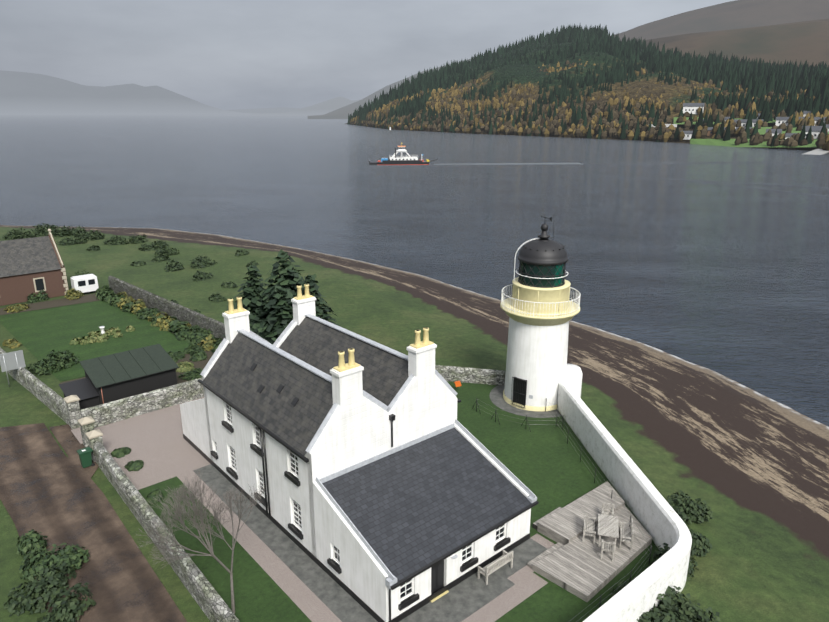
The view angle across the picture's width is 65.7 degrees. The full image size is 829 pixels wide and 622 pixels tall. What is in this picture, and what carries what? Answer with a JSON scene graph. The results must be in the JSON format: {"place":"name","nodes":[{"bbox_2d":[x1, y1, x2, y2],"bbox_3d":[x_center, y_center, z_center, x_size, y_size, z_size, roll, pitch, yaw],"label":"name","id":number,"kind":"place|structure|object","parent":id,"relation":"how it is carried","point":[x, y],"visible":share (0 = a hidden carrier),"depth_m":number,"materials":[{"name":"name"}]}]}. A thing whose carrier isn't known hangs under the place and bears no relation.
{"place":"outdoors","nodes":[
{"label":"outdoors","id":0,"kind":"place"},
{"bbox_2d":[0,446,186,621],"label":"mud track","id":1,"kind":"structure","parent":0,"point":[116,572],"depth_m":32.00,"materials":[{"name":"brown soil"}]},
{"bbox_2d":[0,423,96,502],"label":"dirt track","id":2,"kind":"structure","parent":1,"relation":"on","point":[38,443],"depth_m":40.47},
{"bbox_2d":[49,424,98,483],"bbox_3d":[-20.934,8.648,40.324,1.700,0.001,9.100,-14,22,-38],"label":"gravel patch","id":3,"kind":"object","parent":1,"relation":"on","point":[69,442],"visible":0.6,"depth_m":40.60,"materials":[{"name":"brown gravel"}]},
{"bbox_2d":[71,427,82,443],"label":"gate","id":4,"kind":"structure","parent":3,"relation":"on","point":[76,432],"depth_m":42.10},
{"bbox_2d":[77,447,94,467],"bbox_3d":[-19.537,8.751,38.231,0.760,1.060,0.600,-14,22,-38],"label":"wheelie bin","id":5,"kind":"object","parent":3,"relation":"on","point":[84,454],"visible":1,"depth_m":38.04,"materials":[{"name":"green plastic"}]},
{"bbox_2d":[0,300,194,381],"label":"garden lawn","id":6,"kind":"structure","parent":0,"point":[39,335],"depth_m":61.62,"materials":[{"name":"green plant"}]},
{"bbox_2d":[99,326,104,334],"bbox_3d":[-29.181,1.958,60.151,0.640,1.080,0.640,-14,22,-38],"label":"sundial","id":7,"kind":"object","parent":6,"relation":"on","point":[102,329],"visible":0.62,"depth_m":59.98,"materials":[{"name":"white stone"}]},
{"bbox_2d":[0,70,258,114],"bbox_3d":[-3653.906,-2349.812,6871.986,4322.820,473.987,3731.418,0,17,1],"label":"mountain","id":8,"kind":"structure","parent":0,"point":[23,93],"depth_m":6419.66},
{"bbox_2d":[227,107,300,112],"bbox_3d":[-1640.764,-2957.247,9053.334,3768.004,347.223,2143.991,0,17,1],"label":"hill","id":9,"kind":"structure","parent":0,"point":[274,110],"depth_m":8813.84,"materials":[{"name":"grey"}]},
{"bbox_2d":[250,97,361,115],"bbox_3d":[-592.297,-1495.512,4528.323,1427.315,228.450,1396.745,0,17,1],"label":"hill","id":10,"kind":"structure","parent":0,"point":[327,106],"depth_m":4251.93,"materials":[{"name":"grey"}]},
{"bbox_2d":[0,0,735,109],"label":"sky","id":11,"kind":"structure","parent":0,"point":[221,54],"materials":[{"name":"grey"}]},
{"bbox_2d":[308,59,470,118],"bbox_3d":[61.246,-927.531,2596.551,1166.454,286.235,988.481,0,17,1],"label":"hill","id":12,"kind":"structure","parent":0,"point":[342,112],"depth_m":2501.70,"materials":[{"name":"grey"}]},
{"bbox_2d":[138,381,659,621],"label":"lawn","id":13,"kind":"structure","parent":0,"point":[547,467],"depth_m":34.35,"materials":[{"name":"green plant"}]},
{"bbox_2d":[135,467,264,613],"bbox_3d":[-8.052,9.674,25.407,4.189,6.900,3.587,0,17,1],"label":"bare tree","id":14,"kind":"object","parent":13,"relation":"on","point":[191,497],"visible":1,"depth_m":24.75,"materials":[{"name":"grey plant"}]},
{"bbox_2d":[95,397,554,621],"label":"gravel paths","id":15,"kind":"structure","parent":13,"relation":"on","point":[160,446],"depth_m":36.77,"materials":[{"name":"beige gravel"}]},
{"bbox_2d":[180,284,538,621],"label":"keepers house","id":16,"kind":"structure","parent":13,"relation":"on","point":[395,489],"depth_m":30.79,"materials":[{"name":"white paint"}]},
{"bbox_2d":[193,464,546,621],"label":"paving slabs","id":17,"kind":"structure","parent":13,"relation":"on","point":[466,598],"depth_m":29.05,"materials":[{"name":"grey stone"}]},
{"bbox_2d":[477,550,512,584],"bbox_3d":[3.700,11.579,29.320,1.750,0.940,0.600,-14,22,-38],"label":"bench","id":18,"kind":"object","parent":17,"relation":"on","point":[495,565],"visible":1,"depth_m":29.08,"materials":[{"name":"brown wood"}]},
{"bbox_2d":[490,214,580,417],"bbox_3d":[8.867,0.190,45.622,6.600,14.253,6.600,-14,22,-38],"label":"lighthouse","id":19,"kind":"object","parent":13,"relation":"on","point":[540,308],"visible":0.98,"depth_m":44.32,"materials":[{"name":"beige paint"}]},
{"bbox_2d":[455,381,651,621],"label":"wire fence","id":20,"kind":"object","parent":13,"relation":"on","point":[457,383],"visible":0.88,"depth_m":38.70,"materials":[{"name":"black metal"}]},
{"bbox_2d":[527,481,651,601],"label":"timber deck","id":21,"kind":"structure","parent":13,"relation":"on","point":[570,561],"depth_m":30.73,"materials":[{"name":"grey wood"}]},
{"bbox_2d":[582,502,633,560],"bbox_3d":[9.376,10.645,31.186,3.071,0.940,2.608,-14,22,-38],"label":"patio dining set","id":22,"kind":"object","parent":21,"relation":"on","point":[607,524],"visible":1,"depth_m":30.98,"materials":[{"name":"grey wood"}]},
{"bbox_2d":[557,364,691,621],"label":"white boundary wall","id":23,"kind":"structure","parent":13,"relation":"on","point":[659,519],"depth_m":31.77,"materials":[{"name":"white paint"}]},
{"bbox_2d":[0,114,828,426],"bbox_3d":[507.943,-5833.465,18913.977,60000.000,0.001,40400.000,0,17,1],"label":"loch water","id":24,"kind":"structure","parent":0,"point":[730,280],"depth_m":158.31,"materials":[{"name":"grey liquid"}]},
{"bbox_2d":[369,142,437,164],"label":"ferry","id":25,"kind":"object","parent":24,"relation":"on","point":[401,160],"visible":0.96,"depth_m":288.32,"materials":[{"name":"white metal"}]},
{"bbox_2d":[434,161,828,196],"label":"boat wake","id":26,"kind":"object","parent":24,"relation":"on","point":[674,163],"visible":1,"depth_m":296.35,"materials":[{"name":"grey liquid"}]},
{"bbox_2d":[0,225,828,621],"bbox_3d":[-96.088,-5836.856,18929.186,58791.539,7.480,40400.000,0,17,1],"label":"terrain","id":27,"kind":"structure","parent":0,"point":[750,467],"depth_m":47.65,"materials":[{"name":"green plant"}]},
{"bbox_2d":[0,350,25,386],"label":"road sign","id":28,"kind":"object","parent":27,"relation":"on","point":[12,360],"visible":0.9,"depth_m":49.19,"materials":[{"name":"grey metal"}]},
{"bbox_2d":[0,229,68,305],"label":"brick house","id":29,"kind":"structure","parent":27,"relation":"on","point":[31,266],"depth_m":72.08,"materials":[{"name":"brick"}]},
{"bbox_2d":[70,274,98,293],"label":"caravan","id":30,"kind":"object","parent":27,"relation":"on","point":[87,283],"visible":0.92,"depth_m":74.12,"materials":[{"name":"white"}]},
{"bbox_2d":[0,293,214,383],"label":"garden beds","id":31,"kind":"object","parent":27,"relation":"on","point":[84,299],"visible":0.15,"depth_m":69.15,"materials":[{"name":"soil"}]},
{"bbox_2d":[58,344,178,409],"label":"garden shed","id":32,"kind":"structure","parent":27,"relation":"on","point":[119,376],"depth_m":46.59,"materials":[{"name":"black"}]},
{"bbox_2d":[2,224,278,303],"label":"gorse bushes","id":33,"kind":"object","parent":27,"relation":"on","point":[198,263],"visible":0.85,"depth_m":100.02,"materials":[{"name":"green plant"}]},
{"bbox_2d":[0,275,505,621],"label":"stone walls","id":34,"kind":"structure","parent":27,"relation":"on","point":[211,603],"depth_m":43.67,"materials":[{"name":"beige stone"}]},
{"bbox_2d":[223,249,338,344],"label":"conifer trees","id":35,"kind":"object","parent":27,"relation":"on","point":[271,319],"visible":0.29,"depth_m":51.07,"materials":[{"name":"green plant"}]},
{"bbox_2d":[2,269,719,621],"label":"garden shrubs","id":36,"kind":"object","parent":27,"relation":"on","point":[48,571],"visible":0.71,"depth_m":30.53,"materials":[{"name":"green plant"}]},
{"bbox_2d":[346,36,816,150],"bbox_3d":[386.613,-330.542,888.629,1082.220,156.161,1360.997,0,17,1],"label":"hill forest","id":37,"kind":"object","parent":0,"point":[524,74],"visible":0.23,"depth_m":750.58,"materials":[{"name":"green plant"}]},
{"bbox_2d":[347,24,828,150],"bbox_3d":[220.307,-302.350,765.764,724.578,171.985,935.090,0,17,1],"label":"hill trees","id":38,"kind":"object","parent":37,"relation":"on","point":[792,91],"visible":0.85,"depth_m":705.69,"materials":[{"name":"green plant"}]},
{"bbox_2d":[614,0,828,41],"bbox_3d":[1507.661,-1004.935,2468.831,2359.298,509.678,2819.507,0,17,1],"label":"mountain","id":39,"kind":"structure","parent":0,"point":[737,14],"depth_m":2346.14,"materials":[{"name":"grey"}]},
{"bbox_2d":[642,19,828,66],"bbox_3d":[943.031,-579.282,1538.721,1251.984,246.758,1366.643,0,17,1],"label":"mountain shoulder","id":40,"kind":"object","parent":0,"point":[801,42],"visible":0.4,"depth_m":1470.93},
{"bbox_2d":[673,117,828,146],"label":"fields","id":41,"kind":"structure","parent":0,"point":[730,142],"depth_m":456.78,"materials":[{"name":"green plant"}]},
{"bbox_2d":[390,103,828,154],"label":"shore houses","id":42,"kind":"structure","parent":41,"relation":"on","point":[694,107],"depth_m":492.74,"materials":[{"name":"white"}]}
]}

